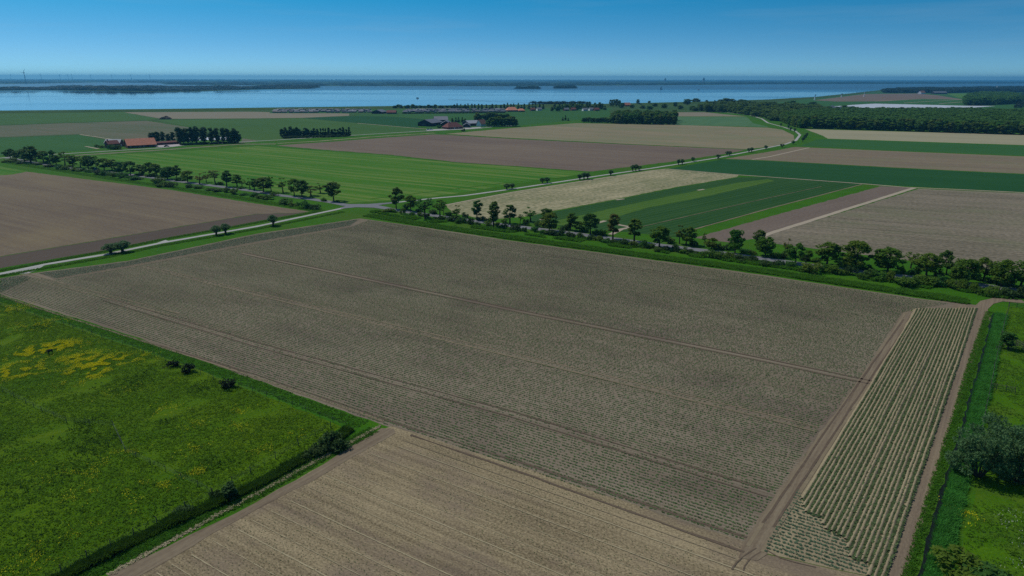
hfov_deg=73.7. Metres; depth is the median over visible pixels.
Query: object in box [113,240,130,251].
pollard willow
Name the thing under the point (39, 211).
brown field
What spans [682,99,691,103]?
village tree
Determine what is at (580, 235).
roadside shrub
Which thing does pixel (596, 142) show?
ditch water
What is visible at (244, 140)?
ground
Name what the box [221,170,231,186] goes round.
roadside tree
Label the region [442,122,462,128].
farmhouse
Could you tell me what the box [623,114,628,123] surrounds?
copse tree
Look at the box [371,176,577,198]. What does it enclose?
ditch water
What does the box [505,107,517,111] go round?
camp hall
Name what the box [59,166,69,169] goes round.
roadside shrub
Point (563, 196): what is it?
straw field
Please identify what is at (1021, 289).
roadside shrub
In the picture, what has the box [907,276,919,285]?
roadside shrub
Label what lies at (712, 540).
rut path
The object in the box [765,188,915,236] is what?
pale path
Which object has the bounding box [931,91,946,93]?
shed
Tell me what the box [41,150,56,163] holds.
roadside tree
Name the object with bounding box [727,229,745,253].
roadside tree
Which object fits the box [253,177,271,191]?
roadside tree
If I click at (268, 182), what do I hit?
roadside tree
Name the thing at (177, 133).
poplar tree
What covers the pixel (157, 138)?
poplar tree
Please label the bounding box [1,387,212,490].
wire fence
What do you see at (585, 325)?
rut path
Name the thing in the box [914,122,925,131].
wood tree
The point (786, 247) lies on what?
roadside tree
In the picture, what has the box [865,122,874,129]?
wood tree
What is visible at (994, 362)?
wire fence
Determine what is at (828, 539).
ridged field
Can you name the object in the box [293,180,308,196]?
roadside tree
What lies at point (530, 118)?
meadow field
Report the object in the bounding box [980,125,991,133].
wood tree
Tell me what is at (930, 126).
wood tree
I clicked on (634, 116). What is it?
copse tree
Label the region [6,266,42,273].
concrete path
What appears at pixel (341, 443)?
ditch bush
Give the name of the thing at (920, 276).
roadside shrub
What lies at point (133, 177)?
roadside shrub
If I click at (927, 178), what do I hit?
wheat field
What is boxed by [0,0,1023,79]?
sky
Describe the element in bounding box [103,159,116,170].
roadside tree
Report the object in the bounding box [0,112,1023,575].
grass land
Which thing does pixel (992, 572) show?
ditch bush
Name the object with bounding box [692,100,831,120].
scrub woods
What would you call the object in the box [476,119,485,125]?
cottage
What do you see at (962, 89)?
peninsula woods
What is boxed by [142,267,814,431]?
rut path
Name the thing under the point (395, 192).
roadside tree
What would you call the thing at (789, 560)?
rut path
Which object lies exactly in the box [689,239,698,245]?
roadside shrub
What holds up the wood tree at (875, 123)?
on the grass land at (712, 228)
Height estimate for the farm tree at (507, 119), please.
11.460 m
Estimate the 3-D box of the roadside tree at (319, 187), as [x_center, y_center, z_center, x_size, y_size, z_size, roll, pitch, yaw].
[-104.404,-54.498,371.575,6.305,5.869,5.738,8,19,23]
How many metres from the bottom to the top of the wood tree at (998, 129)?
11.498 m
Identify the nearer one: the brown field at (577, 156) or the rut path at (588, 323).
the rut path at (588, 323)
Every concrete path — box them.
[0,208,343,274]
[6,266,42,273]
[400,123,800,201]
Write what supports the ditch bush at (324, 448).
on the grass land at (712, 228)
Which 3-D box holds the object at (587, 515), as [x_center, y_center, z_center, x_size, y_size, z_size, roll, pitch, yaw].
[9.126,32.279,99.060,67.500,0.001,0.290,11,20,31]
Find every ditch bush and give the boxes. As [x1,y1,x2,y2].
[173,504,193,514]
[208,489,221,497]
[300,447,323,460]
[311,441,333,451]
[316,430,350,452]
[929,544,989,575]
[962,561,1011,575]
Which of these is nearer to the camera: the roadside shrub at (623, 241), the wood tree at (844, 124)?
the roadside shrub at (623, 241)
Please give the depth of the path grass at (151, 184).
292.10 m
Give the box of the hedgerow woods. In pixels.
[1013,93,1023,107]
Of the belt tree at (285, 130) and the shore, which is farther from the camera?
the shore
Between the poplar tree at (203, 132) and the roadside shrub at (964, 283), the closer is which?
the roadside shrub at (964, 283)
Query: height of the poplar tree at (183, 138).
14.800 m
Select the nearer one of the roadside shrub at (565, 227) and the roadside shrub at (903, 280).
the roadside shrub at (903, 280)
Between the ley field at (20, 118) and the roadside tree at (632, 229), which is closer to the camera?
the roadside tree at (632, 229)
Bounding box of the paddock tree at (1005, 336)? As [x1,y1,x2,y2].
[998,332,1018,349]
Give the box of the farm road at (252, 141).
[3,126,500,157]
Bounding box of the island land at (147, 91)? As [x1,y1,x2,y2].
[0,87,316,91]
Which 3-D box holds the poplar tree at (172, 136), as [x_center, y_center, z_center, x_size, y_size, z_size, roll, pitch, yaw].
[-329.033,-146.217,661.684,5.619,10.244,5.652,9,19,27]
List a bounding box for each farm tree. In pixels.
[473,112,481,119]
[488,117,495,126]
[493,118,499,125]
[499,118,504,125]
[504,118,510,125]
[508,116,516,125]
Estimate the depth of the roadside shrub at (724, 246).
250.49 m
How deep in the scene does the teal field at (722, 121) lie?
1000.55 m
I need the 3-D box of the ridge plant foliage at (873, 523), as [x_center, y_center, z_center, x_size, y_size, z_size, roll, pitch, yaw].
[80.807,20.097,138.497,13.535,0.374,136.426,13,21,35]
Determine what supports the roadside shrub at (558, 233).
on the grass land at (712, 228)
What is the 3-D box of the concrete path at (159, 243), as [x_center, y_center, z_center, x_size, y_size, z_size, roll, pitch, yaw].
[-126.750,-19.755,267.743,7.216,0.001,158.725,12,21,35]
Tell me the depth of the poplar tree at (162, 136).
663.29 m
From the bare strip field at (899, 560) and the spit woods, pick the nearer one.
the bare strip field at (899, 560)
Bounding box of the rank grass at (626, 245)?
[370,210,1016,298]
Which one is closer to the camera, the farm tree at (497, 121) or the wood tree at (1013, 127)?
the wood tree at (1013, 127)
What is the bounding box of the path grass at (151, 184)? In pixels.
[0,163,344,276]
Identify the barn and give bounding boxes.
[104,139,123,145]
[123,138,156,147]
[156,140,178,144]
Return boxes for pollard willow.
[100,243,118,253]
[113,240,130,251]
[209,225,220,234]
[220,223,230,233]
[267,214,277,225]
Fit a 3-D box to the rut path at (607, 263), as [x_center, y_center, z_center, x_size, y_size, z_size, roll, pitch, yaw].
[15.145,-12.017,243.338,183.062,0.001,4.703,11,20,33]
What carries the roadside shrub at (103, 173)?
on the grass land at (712, 228)
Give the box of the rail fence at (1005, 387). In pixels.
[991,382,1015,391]
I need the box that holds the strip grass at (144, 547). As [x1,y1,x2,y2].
[0,295,378,575]
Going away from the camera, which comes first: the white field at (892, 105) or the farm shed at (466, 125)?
the farm shed at (466, 125)
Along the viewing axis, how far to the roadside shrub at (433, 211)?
315.21 m
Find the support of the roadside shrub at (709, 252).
on the grass land at (712, 228)
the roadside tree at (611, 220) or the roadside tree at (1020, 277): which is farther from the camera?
the roadside tree at (611, 220)
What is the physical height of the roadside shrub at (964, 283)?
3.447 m
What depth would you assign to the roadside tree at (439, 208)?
306.64 m
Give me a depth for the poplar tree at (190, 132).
643.75 m
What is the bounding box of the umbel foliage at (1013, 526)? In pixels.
[995,510,1023,575]
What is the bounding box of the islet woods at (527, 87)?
[514,86,540,88]
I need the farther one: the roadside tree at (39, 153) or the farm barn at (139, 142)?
the farm barn at (139, 142)
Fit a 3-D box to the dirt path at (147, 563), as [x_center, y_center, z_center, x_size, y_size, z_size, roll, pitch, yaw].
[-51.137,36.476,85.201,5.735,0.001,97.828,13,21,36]
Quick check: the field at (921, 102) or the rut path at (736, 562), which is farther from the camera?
the field at (921, 102)
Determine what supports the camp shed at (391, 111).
on the ground at (671, 107)
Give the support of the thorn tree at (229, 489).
on the pasture field at (56, 432)
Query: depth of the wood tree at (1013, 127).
771.27 m
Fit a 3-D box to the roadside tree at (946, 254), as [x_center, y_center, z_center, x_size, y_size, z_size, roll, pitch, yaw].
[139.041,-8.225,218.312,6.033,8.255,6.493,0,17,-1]
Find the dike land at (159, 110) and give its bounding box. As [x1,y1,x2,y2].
[0,91,877,112]
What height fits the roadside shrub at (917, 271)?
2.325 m
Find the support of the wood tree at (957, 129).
on the grass land at (712, 228)
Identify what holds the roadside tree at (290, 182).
on the grass land at (712, 228)
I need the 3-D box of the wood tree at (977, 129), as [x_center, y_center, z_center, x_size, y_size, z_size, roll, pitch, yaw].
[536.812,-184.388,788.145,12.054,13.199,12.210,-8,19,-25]
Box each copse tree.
[610,114,616,122]
[614,113,620,123]
[618,114,624,123]
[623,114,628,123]
[626,114,632,123]
[631,113,637,123]
[633,114,642,123]
[643,115,650,123]
[649,113,654,123]
[652,115,659,123]
[661,115,666,124]
[664,115,671,124]
[671,116,677,124]
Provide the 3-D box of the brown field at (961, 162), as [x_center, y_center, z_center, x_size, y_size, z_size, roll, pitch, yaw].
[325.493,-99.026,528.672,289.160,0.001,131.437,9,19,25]
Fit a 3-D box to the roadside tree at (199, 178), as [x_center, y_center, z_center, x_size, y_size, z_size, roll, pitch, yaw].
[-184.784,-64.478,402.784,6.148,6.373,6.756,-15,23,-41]
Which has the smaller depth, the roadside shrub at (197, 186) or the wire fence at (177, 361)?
the wire fence at (177, 361)
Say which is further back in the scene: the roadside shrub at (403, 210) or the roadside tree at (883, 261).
the roadside shrub at (403, 210)
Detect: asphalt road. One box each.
[6,158,342,205]
[379,205,1017,290]
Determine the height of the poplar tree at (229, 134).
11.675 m
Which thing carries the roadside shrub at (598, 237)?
on the grass land at (712, 228)
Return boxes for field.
[0,112,157,124]
[0,121,188,139]
[0,135,104,155]
[0,166,26,174]
[0,172,308,255]
[0,212,304,267]
[0,218,971,541]
[0,302,340,575]
[40,219,358,278]
[65,146,586,202]
[125,112,349,118]
[140,426,864,575]
[158,118,425,139]
[277,134,741,170]
[308,116,424,128]
[350,112,610,128]
[447,169,737,218]
[450,123,793,148]
[529,177,863,237]
[550,179,772,226]
[669,159,1023,191]
[671,117,767,126]
[677,112,736,115]
[696,186,908,241]
[726,147,1023,173]
[766,189,1023,272]
[767,308,961,575]
[777,92,1023,108]
[801,139,1023,155]
[806,129,1023,144]
[818,93,960,101]
[835,104,988,107]
[887,316,981,575]
[947,93,965,97]
[960,306,1023,575]
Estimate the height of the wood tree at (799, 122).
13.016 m
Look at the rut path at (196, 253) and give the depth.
242.23 m
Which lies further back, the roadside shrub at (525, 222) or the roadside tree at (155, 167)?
the roadside tree at (155, 167)
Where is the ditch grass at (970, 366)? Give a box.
[900,311,995,575]
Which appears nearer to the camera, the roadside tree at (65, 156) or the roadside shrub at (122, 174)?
the roadside shrub at (122, 174)
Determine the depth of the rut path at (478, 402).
129.61 m
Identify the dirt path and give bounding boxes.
[109,428,395,575]
[739,311,911,560]
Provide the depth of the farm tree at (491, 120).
881.62 m
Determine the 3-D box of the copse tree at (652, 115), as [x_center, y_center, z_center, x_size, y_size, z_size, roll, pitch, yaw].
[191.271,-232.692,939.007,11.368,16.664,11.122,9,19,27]
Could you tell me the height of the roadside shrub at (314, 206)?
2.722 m
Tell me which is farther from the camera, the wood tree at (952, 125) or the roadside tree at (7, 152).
the wood tree at (952, 125)
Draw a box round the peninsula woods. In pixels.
[881,86,1023,92]
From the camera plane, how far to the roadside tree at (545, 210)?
298.34 m
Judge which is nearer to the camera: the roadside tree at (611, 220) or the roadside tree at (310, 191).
the roadside tree at (611, 220)
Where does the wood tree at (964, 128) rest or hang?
on the grass land at (712, 228)
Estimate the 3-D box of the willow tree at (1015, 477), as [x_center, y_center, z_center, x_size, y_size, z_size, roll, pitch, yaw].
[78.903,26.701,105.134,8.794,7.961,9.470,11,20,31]
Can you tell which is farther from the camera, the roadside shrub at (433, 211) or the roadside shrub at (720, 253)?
the roadside shrub at (433, 211)
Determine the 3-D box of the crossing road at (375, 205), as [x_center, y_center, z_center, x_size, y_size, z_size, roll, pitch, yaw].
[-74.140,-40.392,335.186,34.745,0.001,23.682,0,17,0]
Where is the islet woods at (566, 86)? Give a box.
[553,85,577,87]
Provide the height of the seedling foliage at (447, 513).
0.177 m
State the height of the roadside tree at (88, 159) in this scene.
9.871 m
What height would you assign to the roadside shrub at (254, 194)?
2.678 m
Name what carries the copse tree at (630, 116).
on the grass land at (712, 228)
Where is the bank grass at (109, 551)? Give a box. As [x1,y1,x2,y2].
[48,424,354,575]
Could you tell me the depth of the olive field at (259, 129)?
883.99 m
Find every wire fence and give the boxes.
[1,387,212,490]
[6,305,346,424]
[45,421,330,572]
[982,303,1009,425]
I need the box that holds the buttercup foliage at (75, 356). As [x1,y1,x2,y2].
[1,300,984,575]
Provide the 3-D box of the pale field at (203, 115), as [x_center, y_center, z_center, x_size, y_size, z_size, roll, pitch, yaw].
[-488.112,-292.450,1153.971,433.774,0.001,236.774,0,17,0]
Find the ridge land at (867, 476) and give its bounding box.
[801,307,975,575]
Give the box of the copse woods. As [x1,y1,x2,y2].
[962,91,1023,104]
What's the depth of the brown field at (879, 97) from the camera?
2312.56 m
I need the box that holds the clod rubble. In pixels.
[106,425,380,575]
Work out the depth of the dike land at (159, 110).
1356.51 m
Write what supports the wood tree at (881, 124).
on the grass land at (712, 228)
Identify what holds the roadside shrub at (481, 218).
on the grass land at (712, 228)
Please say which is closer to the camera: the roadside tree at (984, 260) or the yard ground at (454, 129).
the roadside tree at (984, 260)
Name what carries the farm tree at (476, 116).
on the meadow field at (530, 118)
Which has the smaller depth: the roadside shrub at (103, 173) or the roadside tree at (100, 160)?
the roadside shrub at (103, 173)
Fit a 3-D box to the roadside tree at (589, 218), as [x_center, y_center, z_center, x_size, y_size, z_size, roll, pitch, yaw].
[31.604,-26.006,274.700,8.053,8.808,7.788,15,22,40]
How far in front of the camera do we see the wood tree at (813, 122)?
860.25 m
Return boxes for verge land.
[75,144,238,155]
[278,133,429,143]
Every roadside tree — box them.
[0,148,14,158]
[9,150,19,158]
[14,149,27,160]
[19,146,37,162]
[36,151,47,162]
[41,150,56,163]
[49,155,61,164]
[57,152,69,164]
[66,155,76,166]
[79,156,93,168]
[94,158,107,169]
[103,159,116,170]
[112,162,127,171]
[121,161,135,174]
[134,164,141,172]
[141,162,153,173]
[148,164,160,174]
[159,166,174,178]
[170,165,181,176]
[180,170,193,181]
[193,173,204,183]
[206,170,219,182]
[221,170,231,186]
[230,174,241,186]
[250,178,256,189]
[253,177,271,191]
[265,176,275,191]
[277,178,286,192]
[287,178,299,195]
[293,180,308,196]
[306,186,318,195]
[313,183,324,192]
[323,181,340,200]
[388,187,404,208]
[404,195,416,210]
[415,198,432,218]
[431,199,445,215]
[452,205,460,214]
[471,200,483,218]
[487,201,499,226]
[503,205,516,223]
[523,207,536,220]
[539,212,557,228]
[540,208,555,215]
[566,213,578,230]
[574,221,583,231]
[582,213,599,233]
[606,213,620,238]
[627,218,642,240]
[648,225,671,247]
[675,225,682,243]
[676,226,697,244]
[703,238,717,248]
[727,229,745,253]
[752,229,765,241]
[754,236,775,255]
[783,238,791,254]
[785,242,805,260]
[803,250,813,257]
[813,241,841,263]
[840,240,873,268]
[873,246,907,272]
[906,252,920,267]
[910,253,944,275]
[939,250,956,274]
[950,258,981,280]
[977,257,999,280]
[988,259,1019,285]
[1008,260,1023,286]
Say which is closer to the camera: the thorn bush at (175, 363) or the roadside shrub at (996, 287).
the thorn bush at (175, 363)
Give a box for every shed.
[372,109,385,113]
[386,110,396,113]
[418,118,441,125]
[433,116,447,121]
[462,120,477,125]
[463,123,469,127]
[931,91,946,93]
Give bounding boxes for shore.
[0,79,1023,85]
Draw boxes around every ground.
[0,90,1018,140]
[157,144,179,146]
[241,138,257,142]
[270,108,612,112]
[427,127,480,130]
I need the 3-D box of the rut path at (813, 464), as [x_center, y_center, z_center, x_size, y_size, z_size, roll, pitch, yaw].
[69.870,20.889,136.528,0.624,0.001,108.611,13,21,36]
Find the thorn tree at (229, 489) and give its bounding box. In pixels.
[221,481,237,499]
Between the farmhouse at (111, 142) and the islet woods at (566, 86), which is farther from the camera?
the islet woods at (566, 86)
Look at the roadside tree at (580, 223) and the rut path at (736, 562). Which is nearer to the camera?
the rut path at (736, 562)
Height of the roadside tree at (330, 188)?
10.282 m
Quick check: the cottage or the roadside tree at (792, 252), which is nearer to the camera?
the roadside tree at (792, 252)
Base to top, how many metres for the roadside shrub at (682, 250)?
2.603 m
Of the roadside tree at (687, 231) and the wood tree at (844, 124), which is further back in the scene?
the wood tree at (844, 124)
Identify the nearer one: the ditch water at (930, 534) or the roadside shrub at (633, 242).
the ditch water at (930, 534)
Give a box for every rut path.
[1,295,384,421]
[1,297,746,537]
[21,274,171,315]
[27,273,178,313]
[55,226,348,278]
[56,227,347,279]
[103,300,766,496]
[110,298,768,490]
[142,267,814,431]
[148,266,817,427]
[243,254,869,383]
[245,252,871,380]
[373,224,826,298]
[375,223,832,297]
[410,434,743,552]
[731,548,755,568]
[743,551,760,570]
[746,314,904,546]
[761,354,887,551]
[762,319,903,522]
[767,550,815,566]
[772,325,905,526]
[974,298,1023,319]
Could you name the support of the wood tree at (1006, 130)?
on the grass land at (712, 228)
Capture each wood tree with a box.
[797,118,805,127]
[801,119,808,127]
[810,119,817,128]
[815,121,823,128]
[823,120,831,128]
[825,120,835,128]
[834,119,844,128]
[842,121,851,128]
[847,119,855,128]
[854,122,860,129]
[857,121,866,129]
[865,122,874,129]
[872,120,880,129]
[875,121,884,129]
[882,120,889,130]
[888,122,896,130]
[896,121,905,130]
[905,121,914,130]
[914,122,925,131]
[926,123,935,131]
[933,121,944,131]
[941,124,949,131]
[944,121,956,132]
[954,123,961,132]
[960,121,970,132]
[968,122,977,132]
[973,123,981,132]
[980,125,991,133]
[987,124,995,133]
[995,125,1005,133]
[1002,125,1011,133]
[1007,123,1017,134]
[1017,124,1023,134]
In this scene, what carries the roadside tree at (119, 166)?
on the grass land at (712, 228)
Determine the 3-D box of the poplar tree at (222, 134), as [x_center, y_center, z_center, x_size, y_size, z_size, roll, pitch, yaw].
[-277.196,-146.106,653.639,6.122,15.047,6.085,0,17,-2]
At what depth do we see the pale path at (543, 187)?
392.38 m
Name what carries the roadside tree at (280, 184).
on the meadow field at (357, 177)
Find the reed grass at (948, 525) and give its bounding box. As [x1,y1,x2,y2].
[920,312,1008,575]
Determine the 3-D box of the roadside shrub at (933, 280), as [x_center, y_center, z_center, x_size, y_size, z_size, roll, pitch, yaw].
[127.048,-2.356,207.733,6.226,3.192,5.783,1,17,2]
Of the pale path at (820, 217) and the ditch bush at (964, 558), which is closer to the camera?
the ditch bush at (964, 558)
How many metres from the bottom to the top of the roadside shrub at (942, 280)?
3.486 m
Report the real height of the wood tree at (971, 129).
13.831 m
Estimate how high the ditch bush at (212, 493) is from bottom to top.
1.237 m
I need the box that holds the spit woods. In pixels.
[529,101,590,103]
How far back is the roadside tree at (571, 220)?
280.12 m
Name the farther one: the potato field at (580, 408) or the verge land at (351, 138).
the verge land at (351, 138)
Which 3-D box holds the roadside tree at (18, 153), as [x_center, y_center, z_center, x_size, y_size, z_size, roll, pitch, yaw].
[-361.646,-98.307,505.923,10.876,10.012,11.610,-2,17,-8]
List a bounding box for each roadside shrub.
[1,158,20,162]
[53,164,63,168]
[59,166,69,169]
[92,169,101,174]
[98,170,111,175]
[106,172,117,176]
[115,172,128,177]
[123,175,137,179]
[150,177,164,183]
[155,181,167,186]
[166,182,177,186]
[173,177,185,180]
[193,185,204,188]
[211,188,224,191]
[229,187,237,193]
[249,192,257,196]
[262,195,274,199]
[278,198,292,203]
[296,200,310,208]
[309,204,320,209]
[381,208,394,211]
[399,208,405,213]
[428,209,437,213]
[445,215,458,220]
[454,217,466,223]
[466,217,474,224]
[475,216,486,220]
[483,220,492,225]
[499,222,508,228]
[510,223,520,230]
[522,218,529,224]
[530,226,538,231]
[544,229,556,234]
[554,230,565,235]
[558,224,571,229]
[566,231,575,237]
[576,232,585,237]
[591,229,599,234]
[591,236,603,240]
[598,229,607,235]
[600,238,610,242]
[618,238,628,243]
[628,240,638,245]
[638,239,649,247]
[645,243,655,247]
[667,236,675,243]
[671,243,679,251]
[679,246,688,252]
[686,249,698,253]
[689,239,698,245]
[700,249,717,257]
[712,251,731,258]
[719,244,731,249]
[725,251,734,256]
[733,254,752,260]
[759,259,774,265]
[767,252,782,257]
[773,260,784,265]
[780,250,788,257]
[785,260,796,266]
[799,256,810,260]
[801,262,822,274]
[810,257,821,262]
[823,263,842,273]
[832,268,849,274]
[842,265,858,274]
[856,272,867,279]
[859,264,874,269]
[862,268,877,278]
[871,271,887,279]
[885,270,895,281]
[894,276,916,286]
[897,265,905,273]
[907,269,922,275]
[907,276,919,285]
[912,274,929,284]
[921,275,939,285]
[929,274,947,286]
[933,268,944,276]
[944,278,965,289]
[956,278,969,289]
[970,282,980,292]
[973,287,997,295]
[983,276,998,283]
[985,285,1009,292]
[997,287,1023,298]
[1017,285,1023,294]
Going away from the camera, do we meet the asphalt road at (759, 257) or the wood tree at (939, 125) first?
the asphalt road at (759, 257)
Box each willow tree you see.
[944,422,1017,476]
[970,412,1023,470]
[990,436,1023,484]
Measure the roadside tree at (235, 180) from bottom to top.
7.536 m
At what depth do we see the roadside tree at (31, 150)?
496.62 m
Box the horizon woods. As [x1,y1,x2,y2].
[0,79,1023,83]
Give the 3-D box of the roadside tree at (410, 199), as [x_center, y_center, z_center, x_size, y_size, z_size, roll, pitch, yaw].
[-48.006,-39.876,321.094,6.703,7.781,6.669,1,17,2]
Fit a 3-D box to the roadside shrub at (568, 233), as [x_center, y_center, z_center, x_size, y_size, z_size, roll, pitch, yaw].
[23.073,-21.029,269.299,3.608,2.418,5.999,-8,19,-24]
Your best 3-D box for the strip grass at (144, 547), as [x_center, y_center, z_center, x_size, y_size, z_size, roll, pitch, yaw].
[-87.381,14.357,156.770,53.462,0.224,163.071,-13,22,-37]
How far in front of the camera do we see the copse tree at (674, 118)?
927.33 m
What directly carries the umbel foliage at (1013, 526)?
on the paddock field at (986, 493)
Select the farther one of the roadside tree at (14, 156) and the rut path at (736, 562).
the roadside tree at (14, 156)
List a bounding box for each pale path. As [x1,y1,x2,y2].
[446,169,662,204]
[646,187,816,225]
[672,169,1023,192]
[695,184,862,228]
[756,148,806,158]
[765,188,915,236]
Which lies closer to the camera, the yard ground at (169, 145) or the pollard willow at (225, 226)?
the pollard willow at (225, 226)
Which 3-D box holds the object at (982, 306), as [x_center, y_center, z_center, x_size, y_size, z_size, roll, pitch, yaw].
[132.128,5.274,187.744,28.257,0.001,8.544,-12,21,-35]
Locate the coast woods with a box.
[0,81,1023,85]
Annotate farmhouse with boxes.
[104,139,119,148]
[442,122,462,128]
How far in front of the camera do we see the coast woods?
7111.09 m
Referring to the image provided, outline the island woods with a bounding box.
[0,84,318,90]
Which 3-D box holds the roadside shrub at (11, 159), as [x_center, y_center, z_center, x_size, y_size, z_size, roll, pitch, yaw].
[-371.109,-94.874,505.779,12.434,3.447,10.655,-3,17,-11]
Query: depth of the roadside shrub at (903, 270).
219.77 m
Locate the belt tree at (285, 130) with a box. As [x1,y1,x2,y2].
[283,127,287,136]
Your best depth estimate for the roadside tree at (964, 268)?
207.44 m
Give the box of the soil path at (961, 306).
[953,304,974,307]
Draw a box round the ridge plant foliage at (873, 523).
[802,308,977,575]
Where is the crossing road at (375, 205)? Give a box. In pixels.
[330,202,391,208]
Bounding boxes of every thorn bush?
[166,359,179,366]
[179,363,194,372]
[218,378,236,388]
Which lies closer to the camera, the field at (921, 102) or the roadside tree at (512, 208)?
the roadside tree at (512, 208)
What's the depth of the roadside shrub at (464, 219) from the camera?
295.57 m
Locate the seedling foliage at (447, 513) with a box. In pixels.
[161,438,776,575]
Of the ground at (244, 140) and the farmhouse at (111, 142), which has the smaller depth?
the farmhouse at (111, 142)
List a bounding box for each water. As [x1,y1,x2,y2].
[0,82,1023,110]
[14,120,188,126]
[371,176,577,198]
[446,134,745,149]
[917,313,993,575]
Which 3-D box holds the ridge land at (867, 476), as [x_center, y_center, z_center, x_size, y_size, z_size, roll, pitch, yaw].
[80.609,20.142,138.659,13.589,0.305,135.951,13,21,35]
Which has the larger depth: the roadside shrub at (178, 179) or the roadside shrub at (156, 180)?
the roadside shrub at (178, 179)
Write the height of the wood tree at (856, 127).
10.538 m
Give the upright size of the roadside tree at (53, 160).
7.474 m
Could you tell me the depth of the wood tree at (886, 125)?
828.24 m
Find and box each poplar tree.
[154,131,160,141]
[159,131,164,140]
[165,134,170,140]
[170,132,175,140]
[174,127,181,143]
[180,129,186,142]
[183,128,191,142]
[188,127,193,142]
[191,126,200,141]
[199,127,207,143]
[207,128,214,141]
[212,128,220,141]
[219,128,225,141]
[224,128,229,140]
[226,131,233,140]
[230,128,236,140]
[234,131,240,142]
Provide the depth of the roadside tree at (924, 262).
213.60 m
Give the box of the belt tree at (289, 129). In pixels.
[288,126,292,135]
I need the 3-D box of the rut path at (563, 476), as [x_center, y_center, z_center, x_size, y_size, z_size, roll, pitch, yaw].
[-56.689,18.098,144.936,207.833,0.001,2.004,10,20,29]
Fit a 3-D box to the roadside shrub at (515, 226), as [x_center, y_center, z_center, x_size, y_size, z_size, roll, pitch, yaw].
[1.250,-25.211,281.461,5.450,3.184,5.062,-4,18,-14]
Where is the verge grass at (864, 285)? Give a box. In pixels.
[362,213,971,303]
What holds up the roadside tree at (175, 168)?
on the grass land at (712, 228)
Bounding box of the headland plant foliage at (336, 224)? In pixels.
[0,220,869,574]
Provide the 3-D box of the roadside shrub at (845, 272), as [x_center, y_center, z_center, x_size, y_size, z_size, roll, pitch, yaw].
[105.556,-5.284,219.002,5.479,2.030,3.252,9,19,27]
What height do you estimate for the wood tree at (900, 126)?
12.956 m
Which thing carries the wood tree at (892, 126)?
on the grass land at (712, 228)
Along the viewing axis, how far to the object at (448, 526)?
95.48 m
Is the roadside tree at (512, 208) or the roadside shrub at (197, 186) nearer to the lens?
the roadside tree at (512, 208)
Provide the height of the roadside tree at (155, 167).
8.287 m
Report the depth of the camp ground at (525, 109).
1298.27 m
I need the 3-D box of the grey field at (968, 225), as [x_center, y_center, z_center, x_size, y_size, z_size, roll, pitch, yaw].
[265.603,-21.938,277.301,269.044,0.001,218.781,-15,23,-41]
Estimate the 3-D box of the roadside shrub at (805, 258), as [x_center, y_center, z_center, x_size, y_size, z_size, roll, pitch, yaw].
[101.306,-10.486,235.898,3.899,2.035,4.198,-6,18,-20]
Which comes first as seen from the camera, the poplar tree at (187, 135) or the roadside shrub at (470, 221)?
the roadside shrub at (470, 221)
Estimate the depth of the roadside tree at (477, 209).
300.21 m
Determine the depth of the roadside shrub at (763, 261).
228.76 m

